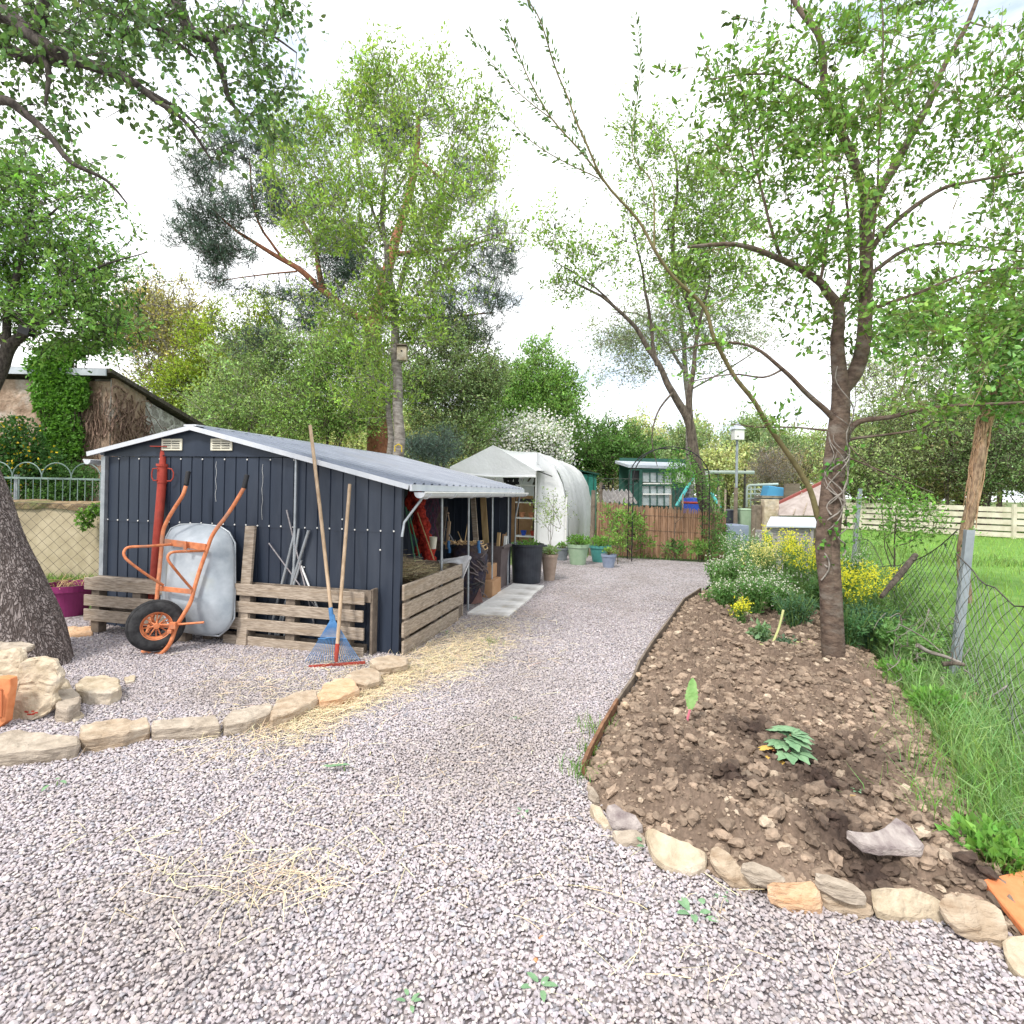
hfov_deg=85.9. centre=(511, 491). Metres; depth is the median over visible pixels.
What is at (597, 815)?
edging stone
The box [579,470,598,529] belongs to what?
garden shed
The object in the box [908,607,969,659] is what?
leafy plant
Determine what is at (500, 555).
storage bin
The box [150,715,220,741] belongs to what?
edging stone
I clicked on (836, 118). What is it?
garden tree
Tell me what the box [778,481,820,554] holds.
lean to
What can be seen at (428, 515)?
hanging net
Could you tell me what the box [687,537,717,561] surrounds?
young shrub
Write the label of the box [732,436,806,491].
bare shrub
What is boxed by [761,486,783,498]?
plastic crate
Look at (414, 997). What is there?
weed
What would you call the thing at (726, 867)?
edging stone
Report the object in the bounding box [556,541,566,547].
potted plant
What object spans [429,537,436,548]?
bucket
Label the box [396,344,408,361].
nest box
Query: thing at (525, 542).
potted plant
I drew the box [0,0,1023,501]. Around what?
sky
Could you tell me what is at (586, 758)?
edging board
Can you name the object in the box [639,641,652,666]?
edging board
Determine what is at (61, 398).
climbing ivy
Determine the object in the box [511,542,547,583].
planting tub
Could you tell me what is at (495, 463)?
polytunnel
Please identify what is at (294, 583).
leaning pipe
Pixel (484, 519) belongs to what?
beam
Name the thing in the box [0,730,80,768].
edging stone
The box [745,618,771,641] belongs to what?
leafy plant
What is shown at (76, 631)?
flat stone
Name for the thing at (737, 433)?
bird house
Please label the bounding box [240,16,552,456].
slender tree
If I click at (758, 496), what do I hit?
wood stack
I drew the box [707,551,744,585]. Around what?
rocket plant
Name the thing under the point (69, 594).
plant pot
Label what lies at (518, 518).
plant shelf
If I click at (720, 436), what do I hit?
woodland tree
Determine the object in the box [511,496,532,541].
tan board
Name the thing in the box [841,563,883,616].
mustard plant
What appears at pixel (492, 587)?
cardboard box
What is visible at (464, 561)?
cloth sheet
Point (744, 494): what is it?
pipe support
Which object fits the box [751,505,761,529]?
board door
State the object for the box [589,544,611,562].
plant pot
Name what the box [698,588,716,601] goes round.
leafy plant
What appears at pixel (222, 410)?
hazel shrub
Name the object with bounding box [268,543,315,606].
leaning stick
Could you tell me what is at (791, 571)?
mustard plant
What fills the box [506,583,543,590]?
paving slab
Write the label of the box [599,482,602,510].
wooden post
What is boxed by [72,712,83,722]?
boulder
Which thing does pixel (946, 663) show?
driftwood
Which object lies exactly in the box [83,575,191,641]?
wooden pallet
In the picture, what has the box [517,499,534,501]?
seed tray
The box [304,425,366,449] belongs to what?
woodland tree
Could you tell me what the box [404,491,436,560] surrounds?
barrier netting
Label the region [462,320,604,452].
conical tree
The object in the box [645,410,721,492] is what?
woodland tree
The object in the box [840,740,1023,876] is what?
grass tuft
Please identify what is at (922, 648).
driftwood
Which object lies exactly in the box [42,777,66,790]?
weed
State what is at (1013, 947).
edging stone
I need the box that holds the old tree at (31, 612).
[0,0,328,666]
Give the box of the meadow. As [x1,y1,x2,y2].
[813,530,1023,696]
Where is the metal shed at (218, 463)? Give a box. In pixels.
[83,424,528,654]
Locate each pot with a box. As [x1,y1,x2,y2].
[48,575,91,616]
[521,530,526,535]
[542,553,557,580]
[556,547,567,560]
[567,543,588,564]
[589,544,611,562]
[601,553,616,567]
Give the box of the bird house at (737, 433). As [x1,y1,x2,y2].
[730,422,745,487]
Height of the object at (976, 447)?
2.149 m
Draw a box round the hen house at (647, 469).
[615,458,707,512]
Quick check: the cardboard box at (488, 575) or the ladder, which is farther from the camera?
the ladder
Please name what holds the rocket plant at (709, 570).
on the garden soil
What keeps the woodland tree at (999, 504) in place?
on the ground at (877, 655)
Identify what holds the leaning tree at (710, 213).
on the ground at (877, 655)
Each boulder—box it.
[0,641,34,652]
[0,647,27,693]
[13,656,65,719]
[54,688,80,722]
[59,678,71,689]
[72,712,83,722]
[75,675,121,705]
[124,675,135,684]
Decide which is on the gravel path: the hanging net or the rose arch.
the rose arch
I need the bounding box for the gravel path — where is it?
[0,553,1023,1023]
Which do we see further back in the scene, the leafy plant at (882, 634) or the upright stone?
the upright stone
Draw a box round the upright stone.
[761,499,778,529]
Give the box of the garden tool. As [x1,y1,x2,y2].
[445,512,450,548]
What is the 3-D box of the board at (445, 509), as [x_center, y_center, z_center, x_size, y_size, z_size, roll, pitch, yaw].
[-0.959,0.493,7.367,0.155,0.592,0.130,1,0,14]
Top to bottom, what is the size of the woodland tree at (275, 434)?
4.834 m
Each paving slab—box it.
[467,606,516,617]
[479,599,524,608]
[490,593,531,602]
[498,588,537,595]
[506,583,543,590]
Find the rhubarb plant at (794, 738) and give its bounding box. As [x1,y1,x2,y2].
[758,725,816,764]
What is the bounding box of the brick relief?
[0,688,2,718]
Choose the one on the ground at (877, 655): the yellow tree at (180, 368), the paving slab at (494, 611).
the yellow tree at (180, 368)
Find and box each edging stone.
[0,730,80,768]
[79,717,149,753]
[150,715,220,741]
[222,703,272,737]
[270,690,318,731]
[317,678,359,711]
[345,668,381,692]
[370,655,408,677]
[586,785,599,805]
[590,804,611,830]
[606,804,642,832]
[612,830,646,849]
[645,829,706,877]
[710,847,757,892]
[740,862,785,887]
[767,881,822,914]
[815,873,866,905]
[820,892,873,918]
[871,888,947,925]
[939,893,1008,948]
[1002,935,1023,977]
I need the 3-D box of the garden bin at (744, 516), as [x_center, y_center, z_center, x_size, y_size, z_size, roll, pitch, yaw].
[5.825,0.970,13.800,0.368,1.104,0.368,1,0,0]
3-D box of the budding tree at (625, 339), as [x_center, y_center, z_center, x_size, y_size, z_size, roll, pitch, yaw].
[4.712,-2.753,15.513,6.502,8.574,3.811,1,0,0]
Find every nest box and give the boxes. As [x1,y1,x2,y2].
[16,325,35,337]
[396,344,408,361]
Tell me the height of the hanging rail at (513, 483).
0.100 m
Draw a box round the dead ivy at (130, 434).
[79,385,167,467]
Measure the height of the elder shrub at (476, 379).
7.115 m
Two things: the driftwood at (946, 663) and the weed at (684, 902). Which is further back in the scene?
the driftwood at (946, 663)
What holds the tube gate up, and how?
attached to the pipe support at (744, 494)
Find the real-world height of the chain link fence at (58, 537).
1.180 m
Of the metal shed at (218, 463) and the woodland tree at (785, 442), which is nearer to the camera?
the metal shed at (218, 463)
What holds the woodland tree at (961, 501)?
on the ground at (877, 655)
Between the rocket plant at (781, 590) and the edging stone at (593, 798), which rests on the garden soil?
the rocket plant at (781, 590)
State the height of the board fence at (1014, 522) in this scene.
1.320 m
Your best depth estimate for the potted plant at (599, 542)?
11.19 m
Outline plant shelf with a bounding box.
[515,483,534,539]
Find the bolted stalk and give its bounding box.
[772,610,784,640]
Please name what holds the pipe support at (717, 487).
on the ground at (877, 655)
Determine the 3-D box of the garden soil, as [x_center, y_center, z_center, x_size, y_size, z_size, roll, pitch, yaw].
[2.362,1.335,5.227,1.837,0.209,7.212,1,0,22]
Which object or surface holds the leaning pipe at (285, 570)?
on the gravel path
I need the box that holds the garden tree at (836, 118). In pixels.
[464,0,1023,657]
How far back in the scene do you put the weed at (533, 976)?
1.54 m
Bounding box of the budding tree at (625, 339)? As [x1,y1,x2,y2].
[567,247,790,497]
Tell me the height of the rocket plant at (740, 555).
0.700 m
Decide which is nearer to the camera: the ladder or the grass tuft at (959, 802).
the grass tuft at (959, 802)
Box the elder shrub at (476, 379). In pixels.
[389,305,523,467]
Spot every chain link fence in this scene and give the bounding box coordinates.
[14,502,99,581]
[851,489,1023,748]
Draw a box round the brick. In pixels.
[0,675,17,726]
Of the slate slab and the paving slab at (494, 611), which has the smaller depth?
the slate slab
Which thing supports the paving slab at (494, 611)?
on the gravel path
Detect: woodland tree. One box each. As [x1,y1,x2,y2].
[197,374,309,437]
[229,415,338,444]
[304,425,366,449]
[346,411,440,465]
[403,403,460,464]
[408,424,482,468]
[578,458,661,502]
[609,402,672,444]
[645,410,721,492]
[646,433,710,484]
[653,404,730,451]
[675,436,764,508]
[694,440,766,513]
[705,400,783,507]
[713,405,775,507]
[738,418,810,504]
[741,439,823,508]
[761,417,821,490]
[783,420,826,487]
[801,410,962,525]
[810,426,874,513]
[823,389,931,509]
[850,431,941,521]
[855,428,941,520]
[901,417,1023,530]
[902,369,1021,524]
[908,476,1022,523]
[925,387,995,511]
[941,440,1023,519]
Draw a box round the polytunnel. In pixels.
[450,445,590,554]
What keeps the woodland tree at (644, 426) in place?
on the ground at (877, 655)
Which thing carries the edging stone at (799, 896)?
on the gravel path
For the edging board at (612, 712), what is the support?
on the gravel path
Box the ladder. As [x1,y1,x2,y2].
[675,476,693,505]
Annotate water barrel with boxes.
[681,498,699,513]
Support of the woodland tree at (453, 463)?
on the ground at (877, 655)
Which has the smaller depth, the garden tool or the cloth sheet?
the cloth sheet
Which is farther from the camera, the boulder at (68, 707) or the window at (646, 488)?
the window at (646, 488)
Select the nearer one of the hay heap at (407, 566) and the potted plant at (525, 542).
the hay heap at (407, 566)
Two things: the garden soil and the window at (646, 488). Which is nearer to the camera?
the garden soil
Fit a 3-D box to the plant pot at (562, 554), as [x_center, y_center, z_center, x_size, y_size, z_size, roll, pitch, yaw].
[1.036,1.292,11.399,0.262,0.260,0.262,1,0,0]
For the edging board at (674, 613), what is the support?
on the gravel path
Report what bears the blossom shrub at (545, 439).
on the ground at (877, 655)
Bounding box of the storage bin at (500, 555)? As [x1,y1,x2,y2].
[480,543,511,587]
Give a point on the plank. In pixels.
(247, 567)
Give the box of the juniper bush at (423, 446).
[404,418,469,468]
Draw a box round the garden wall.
[13,499,99,578]
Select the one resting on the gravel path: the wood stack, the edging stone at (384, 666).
the edging stone at (384, 666)
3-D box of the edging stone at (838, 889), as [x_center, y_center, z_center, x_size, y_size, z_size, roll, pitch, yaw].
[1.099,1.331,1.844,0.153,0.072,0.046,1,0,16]
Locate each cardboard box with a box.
[483,577,500,597]
[486,562,496,578]
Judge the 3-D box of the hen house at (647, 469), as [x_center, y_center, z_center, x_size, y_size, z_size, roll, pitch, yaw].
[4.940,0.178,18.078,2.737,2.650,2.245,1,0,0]
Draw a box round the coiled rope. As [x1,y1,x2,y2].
[443,539,487,549]
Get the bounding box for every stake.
[783,484,786,498]
[879,553,918,598]
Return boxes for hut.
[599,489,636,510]
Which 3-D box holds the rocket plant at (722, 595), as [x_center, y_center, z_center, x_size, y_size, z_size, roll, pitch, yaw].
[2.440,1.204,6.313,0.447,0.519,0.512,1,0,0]
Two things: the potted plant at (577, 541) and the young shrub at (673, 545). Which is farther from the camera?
the young shrub at (673, 545)
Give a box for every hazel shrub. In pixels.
[158,317,348,433]
[245,301,425,447]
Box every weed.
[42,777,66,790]
[324,763,349,770]
[396,988,421,1012]
[521,972,557,1001]
[637,837,644,846]
[677,897,716,922]
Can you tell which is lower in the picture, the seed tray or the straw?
the straw
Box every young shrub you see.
[597,498,656,561]
[601,516,628,563]
[660,535,693,559]
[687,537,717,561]
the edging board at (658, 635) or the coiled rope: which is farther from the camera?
the coiled rope
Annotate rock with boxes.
[621,702,628,709]
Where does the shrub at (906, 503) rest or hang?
on the meadow
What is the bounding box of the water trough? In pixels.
[726,524,748,556]
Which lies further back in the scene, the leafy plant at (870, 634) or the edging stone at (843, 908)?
the leafy plant at (870, 634)
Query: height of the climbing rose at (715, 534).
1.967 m
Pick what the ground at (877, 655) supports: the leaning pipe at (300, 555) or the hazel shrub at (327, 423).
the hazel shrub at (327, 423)
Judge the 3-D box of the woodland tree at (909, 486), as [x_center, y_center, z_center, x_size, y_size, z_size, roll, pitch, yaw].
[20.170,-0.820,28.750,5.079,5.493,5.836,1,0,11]
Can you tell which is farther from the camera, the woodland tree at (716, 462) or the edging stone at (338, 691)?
the woodland tree at (716, 462)
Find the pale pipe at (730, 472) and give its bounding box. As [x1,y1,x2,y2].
[709,470,754,473]
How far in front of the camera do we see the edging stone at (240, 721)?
3.13 m
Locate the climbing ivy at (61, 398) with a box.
[18,336,94,479]
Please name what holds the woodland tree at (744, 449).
on the ground at (877, 655)
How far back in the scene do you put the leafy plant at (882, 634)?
4.67 m
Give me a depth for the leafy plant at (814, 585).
6.01 m
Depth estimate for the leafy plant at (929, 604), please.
5.38 m
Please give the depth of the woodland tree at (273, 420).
26.73 m
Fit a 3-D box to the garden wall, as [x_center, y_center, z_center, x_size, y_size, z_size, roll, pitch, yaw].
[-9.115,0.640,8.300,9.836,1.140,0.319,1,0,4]
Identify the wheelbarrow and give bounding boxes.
[122,471,248,653]
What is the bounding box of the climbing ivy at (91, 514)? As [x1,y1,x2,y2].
[73,502,99,531]
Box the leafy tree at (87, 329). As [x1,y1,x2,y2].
[0,114,172,390]
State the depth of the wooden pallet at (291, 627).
4.71 m
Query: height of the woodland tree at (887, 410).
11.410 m
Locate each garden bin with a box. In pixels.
[723,509,733,523]
[738,508,750,545]
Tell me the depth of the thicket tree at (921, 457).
24.58 m
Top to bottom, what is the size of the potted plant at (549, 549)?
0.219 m
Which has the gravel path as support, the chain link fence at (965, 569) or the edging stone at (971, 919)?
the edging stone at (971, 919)
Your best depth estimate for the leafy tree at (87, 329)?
7.87 m
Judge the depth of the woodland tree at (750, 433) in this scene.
35.40 m
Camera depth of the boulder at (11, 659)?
3.29 m
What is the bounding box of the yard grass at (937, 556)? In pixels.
[511,528,1023,567]
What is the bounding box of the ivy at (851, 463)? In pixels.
[817,366,864,580]
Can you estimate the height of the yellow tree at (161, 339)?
11.194 m
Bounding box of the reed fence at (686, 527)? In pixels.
[597,502,725,560]
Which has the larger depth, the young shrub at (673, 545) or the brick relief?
the young shrub at (673, 545)
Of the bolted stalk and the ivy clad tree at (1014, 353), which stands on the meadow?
the ivy clad tree at (1014, 353)
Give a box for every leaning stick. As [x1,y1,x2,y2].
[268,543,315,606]
[286,510,314,623]
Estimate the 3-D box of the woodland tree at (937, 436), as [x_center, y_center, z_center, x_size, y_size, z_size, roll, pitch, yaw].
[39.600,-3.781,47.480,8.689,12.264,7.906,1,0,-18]
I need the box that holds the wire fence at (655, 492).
[599,478,722,509]
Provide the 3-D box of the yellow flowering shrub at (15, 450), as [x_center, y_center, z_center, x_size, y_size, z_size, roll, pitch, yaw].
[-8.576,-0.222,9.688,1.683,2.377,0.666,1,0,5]
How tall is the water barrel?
1.340 m
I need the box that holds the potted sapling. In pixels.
[523,487,578,544]
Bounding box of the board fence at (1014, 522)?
[841,501,1023,538]
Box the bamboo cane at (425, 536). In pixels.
[417,513,433,559]
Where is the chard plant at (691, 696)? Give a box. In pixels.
[685,678,698,720]
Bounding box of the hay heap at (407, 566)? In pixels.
[403,549,449,580]
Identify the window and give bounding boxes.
[642,473,671,481]
[642,486,671,505]
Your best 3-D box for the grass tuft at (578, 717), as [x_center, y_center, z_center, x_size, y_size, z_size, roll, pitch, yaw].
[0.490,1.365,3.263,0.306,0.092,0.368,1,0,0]
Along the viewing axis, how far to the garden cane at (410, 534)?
5.87 m
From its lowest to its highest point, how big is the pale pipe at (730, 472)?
0.120 m
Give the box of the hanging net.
[416,498,440,540]
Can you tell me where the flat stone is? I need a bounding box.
[68,626,92,637]
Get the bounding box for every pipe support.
[716,469,718,511]
[743,469,745,507]
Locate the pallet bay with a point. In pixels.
(430, 583)
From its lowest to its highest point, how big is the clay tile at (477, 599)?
0.369 m
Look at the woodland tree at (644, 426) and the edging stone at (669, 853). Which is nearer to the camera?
the edging stone at (669, 853)
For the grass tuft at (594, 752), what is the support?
on the gravel path
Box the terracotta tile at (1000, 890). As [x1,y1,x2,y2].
[984,870,1023,934]
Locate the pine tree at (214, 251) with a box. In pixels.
[151,80,531,453]
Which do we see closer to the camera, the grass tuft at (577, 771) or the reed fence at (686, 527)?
the grass tuft at (577, 771)
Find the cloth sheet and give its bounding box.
[438,555,470,577]
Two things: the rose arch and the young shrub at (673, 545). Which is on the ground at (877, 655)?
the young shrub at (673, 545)
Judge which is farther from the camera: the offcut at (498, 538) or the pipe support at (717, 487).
the pipe support at (717, 487)
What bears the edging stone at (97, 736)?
on the gravel path
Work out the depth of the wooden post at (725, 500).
12.89 m
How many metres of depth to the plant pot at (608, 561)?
10.34 m
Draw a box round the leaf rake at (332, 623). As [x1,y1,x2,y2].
[305,425,360,662]
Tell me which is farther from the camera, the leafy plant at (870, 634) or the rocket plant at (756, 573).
the rocket plant at (756, 573)
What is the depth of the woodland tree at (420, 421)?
35.97 m
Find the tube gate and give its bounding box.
[745,483,777,506]
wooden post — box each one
[589,490,595,554]
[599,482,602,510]
[669,495,671,511]
[724,489,726,511]
[733,488,737,523]
[750,506,756,549]
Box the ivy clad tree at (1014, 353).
[835,248,1023,602]
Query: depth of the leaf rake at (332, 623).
4.44 m
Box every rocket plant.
[703,553,727,584]
[706,572,745,607]
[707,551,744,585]
[718,529,750,559]
[727,545,757,580]
[730,570,776,613]
[737,560,778,595]
[741,529,773,574]
[758,568,797,610]
[767,578,804,613]
[840,548,878,598]
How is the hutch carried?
on the ground at (877, 655)
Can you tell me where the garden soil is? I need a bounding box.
[589,589,1013,934]
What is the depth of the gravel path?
1.89 m
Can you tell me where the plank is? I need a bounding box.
[236,526,256,645]
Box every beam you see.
[470,497,478,540]
[480,497,488,545]
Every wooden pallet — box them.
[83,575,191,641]
[203,581,366,656]
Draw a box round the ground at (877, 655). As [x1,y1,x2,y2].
[59,493,1023,935]
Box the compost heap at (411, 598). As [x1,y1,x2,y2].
[402,573,452,636]
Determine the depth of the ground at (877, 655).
25.56 m
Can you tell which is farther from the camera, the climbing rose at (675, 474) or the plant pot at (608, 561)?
the climbing rose at (675, 474)
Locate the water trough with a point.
(736, 528)
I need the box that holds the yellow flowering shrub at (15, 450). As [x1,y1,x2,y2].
[0,412,69,498]
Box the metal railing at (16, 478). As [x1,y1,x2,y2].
[0,462,100,500]
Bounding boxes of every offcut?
[496,533,500,545]
[503,536,507,545]
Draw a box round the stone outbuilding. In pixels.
[0,366,205,500]
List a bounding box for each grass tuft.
[475,636,504,645]
[548,748,604,786]
[571,709,619,737]
[572,737,598,755]
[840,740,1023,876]
[858,656,977,698]
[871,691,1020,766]
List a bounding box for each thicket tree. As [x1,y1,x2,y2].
[803,345,926,525]
[856,343,959,526]
[892,348,1017,528]
[939,342,1023,531]
[971,367,1023,506]
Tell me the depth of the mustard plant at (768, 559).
6.98 m
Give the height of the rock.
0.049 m
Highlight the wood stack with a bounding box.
[751,495,782,504]
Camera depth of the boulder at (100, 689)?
3.49 m
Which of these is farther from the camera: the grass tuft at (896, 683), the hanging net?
the hanging net
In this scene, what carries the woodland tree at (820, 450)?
on the ground at (877, 655)
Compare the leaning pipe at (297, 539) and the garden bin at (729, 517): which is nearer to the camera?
the leaning pipe at (297, 539)
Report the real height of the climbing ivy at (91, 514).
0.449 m
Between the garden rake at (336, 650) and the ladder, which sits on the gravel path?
the garden rake at (336, 650)
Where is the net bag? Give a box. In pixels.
[447,540,488,603]
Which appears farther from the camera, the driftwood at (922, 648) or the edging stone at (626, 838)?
the driftwood at (922, 648)
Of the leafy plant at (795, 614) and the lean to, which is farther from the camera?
the lean to
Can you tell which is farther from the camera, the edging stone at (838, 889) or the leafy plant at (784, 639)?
the leafy plant at (784, 639)
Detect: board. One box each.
[364,588,377,655]
[434,506,447,550]
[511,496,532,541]
[581,746,590,775]
[589,721,604,755]
[602,698,618,726]
[617,677,633,705]
[632,660,640,683]
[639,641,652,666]
[652,623,666,644]
[665,598,684,628]
[684,588,700,600]
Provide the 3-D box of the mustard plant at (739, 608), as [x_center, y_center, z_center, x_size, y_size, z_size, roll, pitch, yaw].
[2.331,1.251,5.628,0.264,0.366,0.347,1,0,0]
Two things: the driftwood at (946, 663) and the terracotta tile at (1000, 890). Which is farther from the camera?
the driftwood at (946, 663)
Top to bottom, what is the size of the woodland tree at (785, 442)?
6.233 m
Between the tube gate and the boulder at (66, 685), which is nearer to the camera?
the boulder at (66, 685)
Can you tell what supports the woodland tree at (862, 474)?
on the ground at (877, 655)
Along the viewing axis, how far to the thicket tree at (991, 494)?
22.78 m
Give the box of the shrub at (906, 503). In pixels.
[847,466,981,591]
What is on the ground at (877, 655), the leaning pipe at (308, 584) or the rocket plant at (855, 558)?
the rocket plant at (855, 558)
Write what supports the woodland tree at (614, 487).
on the ground at (877, 655)
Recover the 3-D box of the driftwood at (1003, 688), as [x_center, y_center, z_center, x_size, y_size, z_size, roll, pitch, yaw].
[3.156,1.402,3.633,0.186,0.276,0.050,1,0,33]
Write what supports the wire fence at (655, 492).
attached to the wooden post at (670, 501)
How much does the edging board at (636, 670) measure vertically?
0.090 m
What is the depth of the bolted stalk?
4.80 m
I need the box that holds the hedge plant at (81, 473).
[12,461,100,500]
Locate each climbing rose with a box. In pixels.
[659,447,703,547]
[690,471,737,559]
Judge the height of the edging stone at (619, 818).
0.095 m
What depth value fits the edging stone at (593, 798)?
2.47 m
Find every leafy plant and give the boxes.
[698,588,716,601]
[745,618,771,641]
[768,633,796,643]
[770,590,819,627]
[803,574,819,610]
[843,599,908,650]
[843,602,877,648]
[869,614,925,658]
[870,594,923,626]
[874,562,931,614]
[888,626,951,667]
[896,582,946,625]
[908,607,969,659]
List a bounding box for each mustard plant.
[727,596,753,622]
[739,538,788,579]
[761,524,804,580]
[771,530,814,596]
[783,538,843,606]
[841,559,903,614]
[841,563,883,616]
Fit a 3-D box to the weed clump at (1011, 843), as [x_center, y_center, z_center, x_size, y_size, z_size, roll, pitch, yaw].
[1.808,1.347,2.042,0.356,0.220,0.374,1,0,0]
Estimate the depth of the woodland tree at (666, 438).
37.85 m
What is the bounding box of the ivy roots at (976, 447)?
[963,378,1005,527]
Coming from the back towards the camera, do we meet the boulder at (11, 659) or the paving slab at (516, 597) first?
the paving slab at (516, 597)
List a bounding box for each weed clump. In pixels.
[873,655,929,683]
[902,683,971,717]
[934,811,1023,882]
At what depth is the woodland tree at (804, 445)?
38.36 m
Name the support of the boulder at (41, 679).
on the gravel path
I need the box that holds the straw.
[16,592,948,1019]
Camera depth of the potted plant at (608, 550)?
10.40 m
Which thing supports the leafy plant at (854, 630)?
on the garden soil
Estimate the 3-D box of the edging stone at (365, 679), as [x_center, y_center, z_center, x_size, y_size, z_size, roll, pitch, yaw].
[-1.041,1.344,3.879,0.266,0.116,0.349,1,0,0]
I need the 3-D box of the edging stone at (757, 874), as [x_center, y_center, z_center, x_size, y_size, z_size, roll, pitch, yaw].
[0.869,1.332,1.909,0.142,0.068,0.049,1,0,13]
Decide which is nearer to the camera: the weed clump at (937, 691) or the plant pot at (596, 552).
the weed clump at (937, 691)
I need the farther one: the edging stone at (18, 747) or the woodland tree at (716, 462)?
the woodland tree at (716, 462)
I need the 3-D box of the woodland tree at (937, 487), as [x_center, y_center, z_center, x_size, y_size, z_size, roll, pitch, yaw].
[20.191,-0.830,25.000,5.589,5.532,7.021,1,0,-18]
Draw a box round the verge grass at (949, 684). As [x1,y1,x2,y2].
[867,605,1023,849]
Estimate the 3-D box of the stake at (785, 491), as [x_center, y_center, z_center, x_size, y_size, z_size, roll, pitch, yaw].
[7.598,0.669,15.301,0.097,1.779,0.097,1,0,0]
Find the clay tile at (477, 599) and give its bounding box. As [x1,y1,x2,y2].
[471,588,482,603]
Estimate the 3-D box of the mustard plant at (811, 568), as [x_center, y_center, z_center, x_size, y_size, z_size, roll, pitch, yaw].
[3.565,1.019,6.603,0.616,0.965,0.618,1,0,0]
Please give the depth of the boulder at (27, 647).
3.37 m
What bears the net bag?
on the gravel path
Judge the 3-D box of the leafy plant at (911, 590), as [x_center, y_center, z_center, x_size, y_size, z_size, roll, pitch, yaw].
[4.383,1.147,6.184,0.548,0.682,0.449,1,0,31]
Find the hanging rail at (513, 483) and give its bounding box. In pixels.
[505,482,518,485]
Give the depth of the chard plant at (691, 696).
3.12 m
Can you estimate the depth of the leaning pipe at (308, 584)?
4.81 m
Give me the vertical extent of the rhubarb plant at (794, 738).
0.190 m
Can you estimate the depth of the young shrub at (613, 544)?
10.90 m
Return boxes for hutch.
[755,517,815,580]
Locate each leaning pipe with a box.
[268,537,292,634]
[274,530,309,634]
[277,560,302,635]
[283,529,299,635]
[301,565,317,606]
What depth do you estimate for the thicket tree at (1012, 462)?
21.78 m
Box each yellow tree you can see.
[98,258,228,418]
[130,276,292,429]
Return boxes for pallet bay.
[401,559,463,656]
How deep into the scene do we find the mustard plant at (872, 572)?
5.55 m
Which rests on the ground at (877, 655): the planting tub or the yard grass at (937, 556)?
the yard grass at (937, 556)
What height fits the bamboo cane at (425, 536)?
0.530 m
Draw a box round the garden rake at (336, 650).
[309,484,364,667]
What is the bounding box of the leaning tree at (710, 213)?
[528,82,783,560]
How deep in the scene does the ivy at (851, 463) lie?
4.26 m
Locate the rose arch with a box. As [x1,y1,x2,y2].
[627,446,709,561]
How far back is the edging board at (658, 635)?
5.33 m
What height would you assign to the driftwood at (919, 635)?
0.158 m
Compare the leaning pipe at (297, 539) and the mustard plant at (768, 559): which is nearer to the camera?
the leaning pipe at (297, 539)
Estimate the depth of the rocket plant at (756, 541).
8.83 m
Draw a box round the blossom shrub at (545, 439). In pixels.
[481,403,583,530]
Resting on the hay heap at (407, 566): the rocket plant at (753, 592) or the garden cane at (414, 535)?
the garden cane at (414, 535)
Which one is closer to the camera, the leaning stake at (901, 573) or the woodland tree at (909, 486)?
the leaning stake at (901, 573)
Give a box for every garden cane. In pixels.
[405,507,415,560]
[408,511,419,556]
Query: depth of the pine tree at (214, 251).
15.85 m
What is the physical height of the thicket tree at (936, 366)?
8.354 m
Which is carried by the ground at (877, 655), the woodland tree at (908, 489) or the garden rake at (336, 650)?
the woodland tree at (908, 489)
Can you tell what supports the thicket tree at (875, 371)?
on the ground at (877, 655)
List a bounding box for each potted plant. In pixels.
[512,538,539,544]
[543,544,559,554]
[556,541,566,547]
[565,534,591,545]
[588,535,611,546]
[602,547,614,554]
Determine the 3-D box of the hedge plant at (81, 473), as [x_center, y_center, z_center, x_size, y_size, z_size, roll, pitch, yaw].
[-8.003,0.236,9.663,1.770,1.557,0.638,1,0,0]
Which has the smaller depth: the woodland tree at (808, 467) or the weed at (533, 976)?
the weed at (533, 976)
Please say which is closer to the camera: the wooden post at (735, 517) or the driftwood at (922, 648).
the driftwood at (922, 648)
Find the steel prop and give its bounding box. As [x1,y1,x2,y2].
[143,446,173,626]
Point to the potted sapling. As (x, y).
(550, 511)
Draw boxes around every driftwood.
[899,624,940,651]
[915,643,964,663]
[941,661,965,666]
[975,685,1006,712]
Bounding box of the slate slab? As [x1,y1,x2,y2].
[847,818,923,857]
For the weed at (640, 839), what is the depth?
2.14 m
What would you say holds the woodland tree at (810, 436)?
on the ground at (877, 655)
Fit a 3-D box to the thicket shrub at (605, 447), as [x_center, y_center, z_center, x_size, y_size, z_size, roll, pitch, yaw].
[3.703,-0.965,22.090,5.092,4.960,3.492,1,0,0]
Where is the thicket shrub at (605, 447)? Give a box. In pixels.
[557,407,667,503]
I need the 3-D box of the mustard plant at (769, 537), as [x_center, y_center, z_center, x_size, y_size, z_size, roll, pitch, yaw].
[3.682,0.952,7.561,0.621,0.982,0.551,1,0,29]

